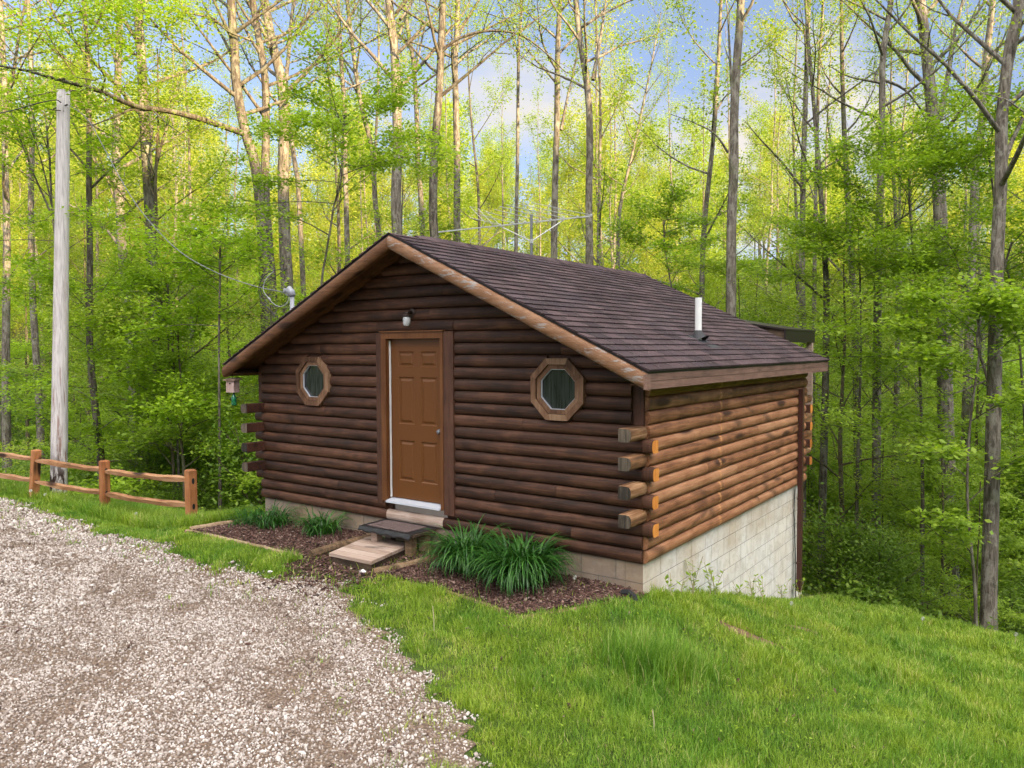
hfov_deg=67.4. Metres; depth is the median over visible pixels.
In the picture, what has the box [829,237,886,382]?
hillside tree
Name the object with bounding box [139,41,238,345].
forest tree
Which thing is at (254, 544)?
edging log
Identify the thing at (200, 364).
sapling
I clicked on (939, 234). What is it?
understory tree
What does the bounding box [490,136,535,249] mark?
hillside tree
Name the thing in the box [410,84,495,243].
hillside tree
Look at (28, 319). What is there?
understory tree
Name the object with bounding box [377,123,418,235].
hillside tree
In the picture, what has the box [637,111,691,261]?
hillside tree
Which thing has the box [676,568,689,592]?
weed
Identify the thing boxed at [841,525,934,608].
shrub
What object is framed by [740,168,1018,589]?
understory tree
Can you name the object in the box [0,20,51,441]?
forest tree
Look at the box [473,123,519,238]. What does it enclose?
hillside tree
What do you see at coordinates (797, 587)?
weed
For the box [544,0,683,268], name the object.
forest tree
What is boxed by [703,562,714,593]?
weed
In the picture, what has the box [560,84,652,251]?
hillside tree
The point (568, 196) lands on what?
forest tree
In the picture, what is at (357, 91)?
forest tree
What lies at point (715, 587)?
weed
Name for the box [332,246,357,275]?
hillside tree
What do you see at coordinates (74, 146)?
hillside tree
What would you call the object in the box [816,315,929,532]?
understory tree
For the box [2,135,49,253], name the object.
hillside tree
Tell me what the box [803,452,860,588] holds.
sapling
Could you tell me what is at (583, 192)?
hillside tree
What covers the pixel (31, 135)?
understory tree
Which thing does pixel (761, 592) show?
weed
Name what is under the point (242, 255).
understory tree
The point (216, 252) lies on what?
hillside tree
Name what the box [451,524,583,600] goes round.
daylily
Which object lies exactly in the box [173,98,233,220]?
hillside tree
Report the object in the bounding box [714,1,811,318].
forest tree
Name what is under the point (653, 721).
dry stalk
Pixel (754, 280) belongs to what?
hillside tree
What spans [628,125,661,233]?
hillside tree
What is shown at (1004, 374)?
understory tree
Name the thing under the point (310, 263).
understory tree
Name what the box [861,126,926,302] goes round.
hillside tree
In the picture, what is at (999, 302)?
understory tree
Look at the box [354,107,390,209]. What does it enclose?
hillside tree
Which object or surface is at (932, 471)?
sapling
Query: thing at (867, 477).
understory tree
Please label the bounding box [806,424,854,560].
sapling
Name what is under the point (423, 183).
hillside tree
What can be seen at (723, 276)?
understory tree
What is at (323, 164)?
forest tree
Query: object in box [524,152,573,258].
hillside tree
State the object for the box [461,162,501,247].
hillside tree
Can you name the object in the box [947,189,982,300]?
hillside tree
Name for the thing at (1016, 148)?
hillside tree
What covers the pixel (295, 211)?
hillside tree
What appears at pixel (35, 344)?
forest tree
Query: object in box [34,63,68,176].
hillside tree
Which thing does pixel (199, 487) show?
shrub
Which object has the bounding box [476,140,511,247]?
hillside tree
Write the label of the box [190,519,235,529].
edging log
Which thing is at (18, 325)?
hillside tree
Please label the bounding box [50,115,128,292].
hillside tree
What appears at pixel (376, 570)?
edging log
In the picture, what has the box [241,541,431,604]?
mulch
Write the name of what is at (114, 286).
understory tree
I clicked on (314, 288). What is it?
hillside tree
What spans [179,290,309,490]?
sapling
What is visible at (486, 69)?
sky
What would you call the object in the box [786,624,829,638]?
bare soil
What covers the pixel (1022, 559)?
sapling
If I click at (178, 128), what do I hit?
hillside tree
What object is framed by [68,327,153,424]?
understory tree
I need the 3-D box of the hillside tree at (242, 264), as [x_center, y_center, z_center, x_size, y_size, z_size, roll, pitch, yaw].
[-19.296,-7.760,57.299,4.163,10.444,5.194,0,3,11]
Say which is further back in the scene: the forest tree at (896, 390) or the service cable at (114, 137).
the forest tree at (896, 390)
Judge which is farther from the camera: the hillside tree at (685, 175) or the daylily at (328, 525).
the hillside tree at (685, 175)
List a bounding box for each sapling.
[13,397,77,452]
[28,400,130,479]
[42,286,258,501]
[48,331,124,459]
[50,326,217,498]
[70,306,214,472]
[73,395,141,466]
[84,338,153,446]
[85,264,248,498]
[109,353,251,481]
[118,347,253,447]
[158,401,252,486]
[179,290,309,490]
[213,346,258,452]
[244,304,294,509]
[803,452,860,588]
[805,420,938,558]
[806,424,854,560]
[806,435,887,528]
[806,449,838,581]
[841,404,1023,619]
[846,441,999,591]
[869,487,963,610]
[883,444,1022,625]
[894,490,998,615]
[897,474,1023,628]
[902,467,1017,593]
[925,503,1000,595]
[928,412,1012,497]
[959,464,1023,584]
[971,421,1023,566]
[1003,535,1023,625]
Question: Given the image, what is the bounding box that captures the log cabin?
[222,232,829,599]
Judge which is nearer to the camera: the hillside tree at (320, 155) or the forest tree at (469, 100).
the forest tree at (469, 100)
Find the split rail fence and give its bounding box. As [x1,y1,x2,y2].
[0,449,197,514]
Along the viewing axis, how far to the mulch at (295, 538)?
9.81 m
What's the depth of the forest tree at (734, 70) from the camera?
17.91 m
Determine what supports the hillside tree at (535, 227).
on the ground at (472, 666)
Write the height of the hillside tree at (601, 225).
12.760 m
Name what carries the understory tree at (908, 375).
on the ground at (472, 666)
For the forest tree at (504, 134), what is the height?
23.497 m
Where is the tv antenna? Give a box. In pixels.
[438,202,591,254]
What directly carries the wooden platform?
on the ground at (472, 666)
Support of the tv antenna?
on the log cabin
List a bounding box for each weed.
[664,574,674,595]
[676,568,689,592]
[685,556,702,592]
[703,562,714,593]
[708,567,724,594]
[730,582,742,595]
[744,573,758,598]
[756,575,765,598]
[776,579,790,597]
[792,577,804,597]
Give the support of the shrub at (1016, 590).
on the ground at (472, 666)
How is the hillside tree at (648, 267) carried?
on the ground at (472, 666)
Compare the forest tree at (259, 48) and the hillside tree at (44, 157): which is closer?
the forest tree at (259, 48)
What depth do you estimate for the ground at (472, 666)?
6.08 m
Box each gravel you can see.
[0,497,387,677]
[0,624,494,767]
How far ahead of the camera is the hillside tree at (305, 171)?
69.42 m
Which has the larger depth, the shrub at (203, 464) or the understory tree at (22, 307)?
the understory tree at (22, 307)
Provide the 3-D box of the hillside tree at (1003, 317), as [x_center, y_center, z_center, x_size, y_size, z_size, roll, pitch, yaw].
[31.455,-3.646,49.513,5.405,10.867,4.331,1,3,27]
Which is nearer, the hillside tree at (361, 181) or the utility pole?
the utility pole
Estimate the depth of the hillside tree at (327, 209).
55.21 m
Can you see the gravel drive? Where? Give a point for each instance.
(272, 696)
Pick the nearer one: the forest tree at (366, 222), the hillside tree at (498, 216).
the forest tree at (366, 222)
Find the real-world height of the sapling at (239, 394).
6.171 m
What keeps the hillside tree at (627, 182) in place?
on the ground at (472, 666)
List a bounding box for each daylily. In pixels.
[224,506,267,527]
[237,498,303,529]
[286,505,355,536]
[410,512,518,581]
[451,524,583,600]
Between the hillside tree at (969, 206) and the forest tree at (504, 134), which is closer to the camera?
the forest tree at (504, 134)
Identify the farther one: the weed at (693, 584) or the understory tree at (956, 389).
the understory tree at (956, 389)
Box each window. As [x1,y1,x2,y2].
[296,357,332,405]
[530,358,587,420]
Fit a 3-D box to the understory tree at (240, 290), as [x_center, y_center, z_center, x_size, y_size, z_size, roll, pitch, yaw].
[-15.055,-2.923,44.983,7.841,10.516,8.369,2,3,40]
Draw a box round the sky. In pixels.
[0,0,1023,263]
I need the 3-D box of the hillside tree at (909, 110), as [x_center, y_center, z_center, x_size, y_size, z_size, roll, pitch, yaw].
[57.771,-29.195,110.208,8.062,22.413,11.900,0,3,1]
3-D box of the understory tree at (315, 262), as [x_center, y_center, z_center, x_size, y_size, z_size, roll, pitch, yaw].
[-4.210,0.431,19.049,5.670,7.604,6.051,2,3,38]
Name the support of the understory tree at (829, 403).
on the ground at (472, 666)
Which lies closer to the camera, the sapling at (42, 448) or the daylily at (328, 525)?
the daylily at (328, 525)
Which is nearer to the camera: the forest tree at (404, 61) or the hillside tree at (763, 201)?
the forest tree at (404, 61)
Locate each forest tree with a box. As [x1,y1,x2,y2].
[0,0,80,471]
[0,0,100,478]
[0,0,114,413]
[0,0,210,459]
[0,0,349,331]
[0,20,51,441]
[1,11,111,234]
[13,0,236,469]
[14,0,276,494]
[44,0,141,379]
[103,0,254,408]
[108,0,228,369]
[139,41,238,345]
[145,0,422,322]
[155,45,225,302]
[163,87,214,321]
[193,0,257,322]
[201,47,260,339]
[221,0,370,313]
[235,0,368,295]
[236,68,304,239]
[243,0,430,238]
[272,0,413,273]
[277,0,424,264]
[303,16,408,263]
[306,89,389,285]
[314,0,479,234]
[316,77,389,246]
[317,0,452,255]
[327,2,410,237]
[337,0,538,241]
[360,0,604,237]
[364,0,517,235]
[382,89,469,241]
[402,18,500,244]
[402,57,485,246]
[420,0,533,245]
[451,0,572,251]
[463,50,531,249]
[470,0,699,264]
[488,77,579,256]
[492,0,625,258]
[493,0,656,271]
[518,0,706,285]
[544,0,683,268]
[544,61,617,266]
[548,0,667,268]
[557,0,794,302]
[566,26,664,273]
[645,25,746,282]
[662,0,796,316]
[671,6,821,317]
[673,44,752,306]
[706,0,893,332]
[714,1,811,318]
[716,0,871,571]
[717,0,1012,593]
[727,0,988,584]
[742,95,820,326]
[743,29,829,319]
[745,0,1023,602]
[764,0,946,526]
[776,0,890,434]
[801,0,1023,617]
[809,0,988,539]
[845,0,1023,630]
[846,0,987,529]
[846,108,921,412]
[847,20,983,493]
[885,0,1022,401]
[905,0,1023,604]
[909,5,1023,446]
[955,34,1023,281]
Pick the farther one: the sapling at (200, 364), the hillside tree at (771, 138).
the hillside tree at (771, 138)
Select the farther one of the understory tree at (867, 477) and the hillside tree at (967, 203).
the hillside tree at (967, 203)
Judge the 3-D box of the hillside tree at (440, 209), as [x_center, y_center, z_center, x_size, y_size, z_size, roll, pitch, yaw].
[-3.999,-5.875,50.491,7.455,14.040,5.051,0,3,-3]
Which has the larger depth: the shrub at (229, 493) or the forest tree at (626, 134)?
the forest tree at (626, 134)
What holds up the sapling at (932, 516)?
on the ground at (472, 666)
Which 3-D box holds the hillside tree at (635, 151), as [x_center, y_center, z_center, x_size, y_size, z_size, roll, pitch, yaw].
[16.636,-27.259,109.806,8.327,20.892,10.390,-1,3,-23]
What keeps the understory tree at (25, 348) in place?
on the ground at (472, 666)
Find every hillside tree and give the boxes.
[0,66,49,217]
[0,160,27,300]
[0,169,27,306]
[0,209,51,359]
[2,110,44,228]
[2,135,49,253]
[21,106,85,260]
[21,182,83,323]
[26,117,114,297]
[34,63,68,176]
[36,56,104,241]
[37,176,82,270]
[39,59,112,246]
[39,159,103,302]
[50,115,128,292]
[71,49,111,181]
[76,184,172,339]
[92,103,121,214]
[93,215,131,335]
[104,118,194,302]
[110,124,143,245]
[111,80,167,203]
[122,80,162,223]
[141,91,195,248]
[144,164,197,296]
[151,70,222,212]
[157,185,183,316]
[160,153,221,301]
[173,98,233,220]
[176,199,241,357]
[184,84,238,201]
[192,132,232,205]
[194,196,234,299]
[216,144,244,223]
[221,214,258,328]
[229,120,278,241]
[236,86,325,253]
[238,141,276,219]
[240,212,317,341]
[251,207,278,273]
[257,222,324,309]
[272,176,327,292]
[291,67,368,272]
[298,161,359,290]
[302,134,339,253]
[305,203,333,287]
[312,173,371,284]
[324,118,391,246]
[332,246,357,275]
[334,122,389,257]
[337,87,390,243]
[342,154,409,249]
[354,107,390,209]
[355,134,389,233]
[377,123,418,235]
[387,166,417,234]
[401,124,443,218]
[402,94,467,236]
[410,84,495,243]
[415,162,453,234]
[425,189,465,239]
[460,156,513,250]
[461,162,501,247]
[461,218,485,244]
[469,229,495,247]
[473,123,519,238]
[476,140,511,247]
[485,137,524,248]
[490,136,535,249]
[500,172,568,257]
[520,221,547,254]
[523,98,606,261]
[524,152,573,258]
[530,134,566,256]
[557,176,615,268]
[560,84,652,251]
[560,134,608,240]
[568,107,642,267]
[576,186,620,263]
[593,237,610,266]
[603,159,638,245]
[606,176,639,268]
[609,124,653,260]
[620,180,663,274]
[621,227,665,277]
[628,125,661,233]
[630,259,671,283]
[635,221,664,278]
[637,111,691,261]
[641,161,685,279]
[642,150,722,296]
[644,196,698,297]
[656,101,759,290]
[669,219,724,306]
[679,173,744,311]
[702,150,736,247]
[705,248,740,315]
[708,139,757,281]
[711,169,743,294]
[736,255,767,320]
[738,98,798,260]
[738,105,800,268]
[738,184,765,259]
[739,149,779,258]
[765,194,836,342]
[766,265,809,343]
[769,200,836,342]
[785,147,828,273]
[792,169,843,318]
[806,169,853,328]
[818,177,884,344]
[821,150,860,285]
[822,136,862,212]
[828,138,863,230]
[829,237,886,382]
[859,107,898,227]
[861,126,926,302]
[861,184,907,314]
[885,116,930,256]
[885,193,964,342]
[890,216,965,413]
[900,102,932,228]
[901,135,962,248]
[946,159,989,230]
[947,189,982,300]
[948,177,985,267]
[954,103,1023,263]
[955,245,1023,367]
[969,137,994,247]
[976,164,1023,348]
[980,96,1023,206]
[989,120,1023,268]
[1011,157,1023,284]
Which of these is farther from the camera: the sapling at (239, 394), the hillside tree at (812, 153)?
the hillside tree at (812, 153)
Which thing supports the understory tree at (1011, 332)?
on the ground at (472, 666)
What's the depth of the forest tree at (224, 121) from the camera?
59.28 m
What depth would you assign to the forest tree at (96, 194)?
45.92 m
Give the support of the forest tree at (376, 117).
on the ground at (472, 666)
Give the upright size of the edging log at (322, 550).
0.150 m
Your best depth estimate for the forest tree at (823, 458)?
18.45 m
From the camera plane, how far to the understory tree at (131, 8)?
16.82 m
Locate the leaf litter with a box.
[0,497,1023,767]
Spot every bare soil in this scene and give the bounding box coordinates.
[716,619,796,652]
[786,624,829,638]
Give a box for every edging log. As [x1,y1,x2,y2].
[184,529,301,556]
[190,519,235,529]
[308,534,370,558]
[372,552,441,574]
[375,576,513,615]
[518,597,630,617]
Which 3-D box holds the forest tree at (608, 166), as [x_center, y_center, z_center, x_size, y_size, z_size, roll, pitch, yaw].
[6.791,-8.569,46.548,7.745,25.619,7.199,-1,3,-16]
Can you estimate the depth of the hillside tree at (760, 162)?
102.06 m
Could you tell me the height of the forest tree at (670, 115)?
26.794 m
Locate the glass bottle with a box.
[231,393,236,405]
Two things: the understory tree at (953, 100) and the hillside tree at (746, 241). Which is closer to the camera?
the understory tree at (953, 100)
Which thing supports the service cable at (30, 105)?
attached to the utility pole
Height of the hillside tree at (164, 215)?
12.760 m
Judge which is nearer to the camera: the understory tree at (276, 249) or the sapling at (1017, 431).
the sapling at (1017, 431)
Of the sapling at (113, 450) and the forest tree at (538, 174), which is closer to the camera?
the sapling at (113, 450)
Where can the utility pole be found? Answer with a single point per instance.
(59, 401)
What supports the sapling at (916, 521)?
on the ground at (472, 666)
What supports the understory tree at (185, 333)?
on the ground at (472, 666)
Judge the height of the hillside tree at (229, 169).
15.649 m
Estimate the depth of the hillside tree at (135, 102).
90.61 m
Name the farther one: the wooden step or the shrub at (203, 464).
the shrub at (203, 464)
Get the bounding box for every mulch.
[192,519,370,558]
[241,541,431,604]
[379,547,648,615]
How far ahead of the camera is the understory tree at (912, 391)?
40.40 m
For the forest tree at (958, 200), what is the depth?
38.61 m
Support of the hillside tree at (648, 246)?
on the ground at (472, 666)
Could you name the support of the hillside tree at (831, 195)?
on the ground at (472, 666)
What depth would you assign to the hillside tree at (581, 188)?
54.69 m
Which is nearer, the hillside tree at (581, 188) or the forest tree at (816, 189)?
the forest tree at (816, 189)
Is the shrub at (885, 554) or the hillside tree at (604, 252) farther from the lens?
the hillside tree at (604, 252)
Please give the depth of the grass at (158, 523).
11.10 m
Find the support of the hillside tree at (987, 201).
on the ground at (472, 666)
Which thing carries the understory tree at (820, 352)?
on the ground at (472, 666)
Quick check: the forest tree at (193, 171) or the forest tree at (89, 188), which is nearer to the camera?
the forest tree at (89, 188)
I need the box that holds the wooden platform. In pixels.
[329,536,404,570]
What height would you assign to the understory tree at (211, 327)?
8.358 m
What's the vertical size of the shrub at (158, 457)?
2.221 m
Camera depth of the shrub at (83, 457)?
22.01 m
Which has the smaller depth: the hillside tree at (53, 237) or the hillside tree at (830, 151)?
the hillside tree at (53, 237)
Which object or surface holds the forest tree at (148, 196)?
on the ground at (472, 666)
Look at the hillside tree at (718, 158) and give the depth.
85.33 m
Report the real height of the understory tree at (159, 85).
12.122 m
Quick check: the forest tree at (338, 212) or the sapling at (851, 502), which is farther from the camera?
the forest tree at (338, 212)
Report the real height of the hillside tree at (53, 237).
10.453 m
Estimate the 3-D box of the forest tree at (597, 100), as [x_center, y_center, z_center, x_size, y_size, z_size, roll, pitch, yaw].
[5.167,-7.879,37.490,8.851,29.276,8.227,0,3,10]
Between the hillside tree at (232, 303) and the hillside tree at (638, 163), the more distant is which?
the hillside tree at (638, 163)
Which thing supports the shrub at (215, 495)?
on the ground at (472, 666)
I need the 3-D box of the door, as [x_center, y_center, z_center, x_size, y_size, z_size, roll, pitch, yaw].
[-1.150,0.436,9.285,0.852,1.962,0.107,2,3,36]
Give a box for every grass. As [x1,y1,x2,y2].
[0,478,320,585]
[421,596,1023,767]
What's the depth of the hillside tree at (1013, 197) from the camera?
60.22 m
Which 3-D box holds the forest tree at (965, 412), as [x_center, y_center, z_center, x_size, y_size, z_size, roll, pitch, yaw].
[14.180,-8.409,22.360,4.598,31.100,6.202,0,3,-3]
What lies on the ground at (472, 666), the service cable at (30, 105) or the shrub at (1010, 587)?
the shrub at (1010, 587)
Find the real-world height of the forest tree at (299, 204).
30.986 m
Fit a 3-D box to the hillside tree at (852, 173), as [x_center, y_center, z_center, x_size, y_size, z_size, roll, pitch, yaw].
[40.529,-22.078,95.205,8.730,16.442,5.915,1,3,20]
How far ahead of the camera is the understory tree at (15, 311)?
41.09 m
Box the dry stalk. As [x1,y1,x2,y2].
[652,709,654,733]
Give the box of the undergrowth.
[0,347,1023,632]
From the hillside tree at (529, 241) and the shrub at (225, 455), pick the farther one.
the hillside tree at (529, 241)
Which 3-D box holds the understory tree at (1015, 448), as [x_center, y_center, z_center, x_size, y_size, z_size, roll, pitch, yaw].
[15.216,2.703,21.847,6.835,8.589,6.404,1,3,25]
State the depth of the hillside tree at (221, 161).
112.83 m
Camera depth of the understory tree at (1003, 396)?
29.14 m
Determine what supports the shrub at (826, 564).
on the ground at (472, 666)
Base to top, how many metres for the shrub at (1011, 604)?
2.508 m
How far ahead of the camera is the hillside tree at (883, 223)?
62.63 m
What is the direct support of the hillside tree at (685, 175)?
on the ground at (472, 666)
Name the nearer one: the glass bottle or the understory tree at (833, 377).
the glass bottle
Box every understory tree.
[0,0,214,129]
[0,58,166,252]
[0,160,180,481]
[0,203,224,479]
[0,219,239,481]
[0,229,47,328]
[0,230,37,373]
[0,232,43,338]
[0,257,122,427]
[0,263,113,445]
[0,271,124,447]
[15,0,311,493]
[29,303,128,452]
[40,223,257,497]
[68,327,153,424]
[69,262,146,427]
[97,207,291,511]
[129,222,315,458]
[133,14,505,285]
[171,303,215,374]
[173,303,253,422]
[186,337,221,393]
[196,243,299,400]
[201,234,317,421]
[214,330,258,421]
[220,239,341,422]
[241,221,324,327]
[298,139,493,271]
[299,269,328,294]
[588,168,796,325]
[673,244,839,554]
[709,243,865,535]
[712,198,988,556]
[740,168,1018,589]
[760,97,1023,612]
[783,303,851,482]
[798,301,913,553]
[799,207,1023,616]
[806,251,1023,572]
[806,336,868,512]
[807,431,899,520]
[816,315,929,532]
[829,280,911,438]
[829,365,893,430]
[831,429,904,534]
[835,298,1023,597]
[843,424,937,532]
[853,270,1023,626]
[862,327,971,493]
[865,344,961,455]
[869,69,1023,427]
[881,322,932,439]
[881,349,1013,487]
[881,354,1023,587]
[905,369,1023,509]
[921,344,985,431]
[931,338,1023,508]
[932,356,1023,534]
[934,408,1023,554]
[985,282,1023,416]
[1002,339,1023,436]
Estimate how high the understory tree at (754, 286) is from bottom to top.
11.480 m
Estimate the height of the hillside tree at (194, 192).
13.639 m
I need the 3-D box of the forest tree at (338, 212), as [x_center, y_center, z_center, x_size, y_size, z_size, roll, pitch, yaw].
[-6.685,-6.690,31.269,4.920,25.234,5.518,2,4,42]
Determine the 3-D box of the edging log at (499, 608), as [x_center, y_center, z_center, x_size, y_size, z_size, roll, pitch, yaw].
[-0.688,2.121,7.724,1.901,0.066,0.182,2,3,38]
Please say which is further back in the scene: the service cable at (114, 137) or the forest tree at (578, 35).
the forest tree at (578, 35)
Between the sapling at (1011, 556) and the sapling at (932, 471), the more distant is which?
the sapling at (1011, 556)
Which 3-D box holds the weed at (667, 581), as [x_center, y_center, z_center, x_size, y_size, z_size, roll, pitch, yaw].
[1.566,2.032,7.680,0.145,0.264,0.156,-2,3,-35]
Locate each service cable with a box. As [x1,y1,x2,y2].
[0,99,61,113]
[69,105,287,295]
[70,114,159,158]
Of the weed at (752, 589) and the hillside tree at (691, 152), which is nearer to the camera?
the weed at (752, 589)
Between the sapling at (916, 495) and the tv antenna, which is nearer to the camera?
the tv antenna
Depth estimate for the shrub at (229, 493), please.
17.07 m
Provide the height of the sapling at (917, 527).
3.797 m
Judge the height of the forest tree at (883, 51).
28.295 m
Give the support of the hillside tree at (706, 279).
on the ground at (472, 666)
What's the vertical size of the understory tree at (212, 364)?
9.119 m
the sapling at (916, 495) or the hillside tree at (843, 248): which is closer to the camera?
the sapling at (916, 495)
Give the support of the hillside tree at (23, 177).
on the ground at (472, 666)
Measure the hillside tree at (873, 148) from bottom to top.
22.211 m
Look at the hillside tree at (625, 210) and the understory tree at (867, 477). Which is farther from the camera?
the hillside tree at (625, 210)
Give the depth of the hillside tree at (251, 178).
96.71 m
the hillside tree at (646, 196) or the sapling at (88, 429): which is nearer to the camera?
the sapling at (88, 429)
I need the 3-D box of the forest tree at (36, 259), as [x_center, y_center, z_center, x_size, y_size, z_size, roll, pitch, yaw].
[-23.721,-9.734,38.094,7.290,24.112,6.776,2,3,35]
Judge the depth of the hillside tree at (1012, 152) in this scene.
74.32 m
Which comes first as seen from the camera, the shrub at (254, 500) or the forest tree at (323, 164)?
the shrub at (254, 500)
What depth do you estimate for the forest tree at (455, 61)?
22.93 m
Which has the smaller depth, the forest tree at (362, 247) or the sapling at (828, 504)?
the sapling at (828, 504)
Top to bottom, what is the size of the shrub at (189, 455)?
3.303 m
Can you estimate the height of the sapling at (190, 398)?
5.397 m
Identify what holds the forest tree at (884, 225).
on the ground at (472, 666)
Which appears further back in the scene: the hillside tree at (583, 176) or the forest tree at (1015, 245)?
the hillside tree at (583, 176)
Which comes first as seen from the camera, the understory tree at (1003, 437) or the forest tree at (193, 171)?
the understory tree at (1003, 437)
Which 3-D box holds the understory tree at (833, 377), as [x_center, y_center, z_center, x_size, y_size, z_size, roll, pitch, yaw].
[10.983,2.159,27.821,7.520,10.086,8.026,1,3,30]
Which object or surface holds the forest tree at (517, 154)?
on the ground at (472, 666)
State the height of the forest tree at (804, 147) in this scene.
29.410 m
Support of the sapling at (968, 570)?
on the ground at (472, 666)
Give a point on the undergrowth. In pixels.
(16, 437)
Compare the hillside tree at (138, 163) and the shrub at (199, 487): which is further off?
the hillside tree at (138, 163)
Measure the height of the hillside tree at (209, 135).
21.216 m
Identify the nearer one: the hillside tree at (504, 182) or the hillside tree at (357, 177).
the hillside tree at (357, 177)
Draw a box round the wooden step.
[371,529,435,556]
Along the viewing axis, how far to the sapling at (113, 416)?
28.57 m
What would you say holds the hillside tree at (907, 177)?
on the ground at (472, 666)
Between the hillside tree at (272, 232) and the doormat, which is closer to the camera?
the doormat
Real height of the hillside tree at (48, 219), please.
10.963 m
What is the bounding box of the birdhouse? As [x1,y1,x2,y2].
[223,374,241,392]
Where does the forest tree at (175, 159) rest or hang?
on the ground at (472, 666)
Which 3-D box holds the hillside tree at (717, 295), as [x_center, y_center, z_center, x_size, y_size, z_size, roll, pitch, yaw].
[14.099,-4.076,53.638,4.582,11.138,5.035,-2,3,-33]
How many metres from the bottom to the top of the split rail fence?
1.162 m
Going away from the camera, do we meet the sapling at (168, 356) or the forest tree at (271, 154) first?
the sapling at (168, 356)
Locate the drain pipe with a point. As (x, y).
(629, 591)
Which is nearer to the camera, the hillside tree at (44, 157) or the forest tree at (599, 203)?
the forest tree at (599, 203)
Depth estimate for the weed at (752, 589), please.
9.84 m
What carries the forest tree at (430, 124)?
on the ground at (472, 666)
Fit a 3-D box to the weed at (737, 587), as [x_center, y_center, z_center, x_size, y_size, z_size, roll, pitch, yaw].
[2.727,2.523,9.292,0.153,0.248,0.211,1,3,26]
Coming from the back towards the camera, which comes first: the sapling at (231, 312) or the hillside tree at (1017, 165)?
the hillside tree at (1017, 165)
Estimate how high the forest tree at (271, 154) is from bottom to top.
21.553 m
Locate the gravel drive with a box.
[0,502,481,767]
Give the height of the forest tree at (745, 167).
26.265 m
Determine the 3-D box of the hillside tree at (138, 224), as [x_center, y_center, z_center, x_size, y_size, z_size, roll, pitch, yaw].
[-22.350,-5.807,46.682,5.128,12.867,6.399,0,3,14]
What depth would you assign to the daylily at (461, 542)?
8.24 m
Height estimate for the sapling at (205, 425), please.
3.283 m
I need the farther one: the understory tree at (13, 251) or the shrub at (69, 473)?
the understory tree at (13, 251)
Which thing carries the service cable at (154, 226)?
attached to the utility pole
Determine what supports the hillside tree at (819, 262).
on the ground at (472, 666)
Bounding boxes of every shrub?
[17,434,76,474]
[24,436,131,482]
[46,442,126,482]
[105,435,198,493]
[148,465,229,509]
[155,413,251,499]
[159,413,239,502]
[173,402,264,510]
[199,485,250,507]
[201,463,263,506]
[205,440,264,508]
[802,482,916,605]
[802,509,929,608]
[802,528,866,592]
[821,512,956,615]
[827,520,954,615]
[837,546,946,613]
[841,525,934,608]
[945,579,1023,637]
[978,578,1023,610]
[999,548,1023,592]
[1000,572,1023,615]
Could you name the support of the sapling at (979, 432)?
on the ground at (472, 666)
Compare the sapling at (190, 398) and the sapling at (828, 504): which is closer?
the sapling at (190, 398)
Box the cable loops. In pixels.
[258,268,288,314]
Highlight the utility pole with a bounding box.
[49,89,69,493]
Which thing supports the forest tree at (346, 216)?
on the ground at (472, 666)
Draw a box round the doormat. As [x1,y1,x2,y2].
[358,519,434,539]
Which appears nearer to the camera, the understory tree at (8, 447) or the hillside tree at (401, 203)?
the understory tree at (8, 447)
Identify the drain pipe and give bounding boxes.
[620,589,637,603]
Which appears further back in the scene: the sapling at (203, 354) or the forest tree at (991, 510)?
the sapling at (203, 354)
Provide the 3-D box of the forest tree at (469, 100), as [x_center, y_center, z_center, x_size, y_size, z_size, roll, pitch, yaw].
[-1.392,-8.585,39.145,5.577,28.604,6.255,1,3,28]
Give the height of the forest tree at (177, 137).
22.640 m
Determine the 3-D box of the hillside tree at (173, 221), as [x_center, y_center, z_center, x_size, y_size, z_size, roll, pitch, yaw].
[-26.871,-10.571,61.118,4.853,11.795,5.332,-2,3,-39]
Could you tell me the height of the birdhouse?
0.270 m
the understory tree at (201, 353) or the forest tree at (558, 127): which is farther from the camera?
the understory tree at (201, 353)
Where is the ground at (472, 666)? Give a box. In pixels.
[0,234,1023,767]
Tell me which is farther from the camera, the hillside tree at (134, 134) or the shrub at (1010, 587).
the hillside tree at (134, 134)
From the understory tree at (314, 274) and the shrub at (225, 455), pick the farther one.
the understory tree at (314, 274)
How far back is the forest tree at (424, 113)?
56.47 m
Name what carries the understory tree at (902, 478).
on the ground at (472, 666)
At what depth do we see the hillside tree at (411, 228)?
85.61 m
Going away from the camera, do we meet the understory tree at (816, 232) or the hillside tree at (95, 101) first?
the understory tree at (816, 232)
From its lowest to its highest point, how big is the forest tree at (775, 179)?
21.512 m
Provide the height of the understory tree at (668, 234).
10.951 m
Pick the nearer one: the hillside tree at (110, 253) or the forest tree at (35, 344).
the forest tree at (35, 344)
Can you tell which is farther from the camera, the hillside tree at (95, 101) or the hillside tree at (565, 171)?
the hillside tree at (95, 101)
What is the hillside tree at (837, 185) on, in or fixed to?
on the ground at (472, 666)
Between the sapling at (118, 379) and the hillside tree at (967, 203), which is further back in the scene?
the hillside tree at (967, 203)
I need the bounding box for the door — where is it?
[391,339,440,503]
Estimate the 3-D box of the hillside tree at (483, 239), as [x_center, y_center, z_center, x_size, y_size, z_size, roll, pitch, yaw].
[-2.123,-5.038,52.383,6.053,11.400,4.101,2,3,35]
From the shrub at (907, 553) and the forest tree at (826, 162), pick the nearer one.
the shrub at (907, 553)

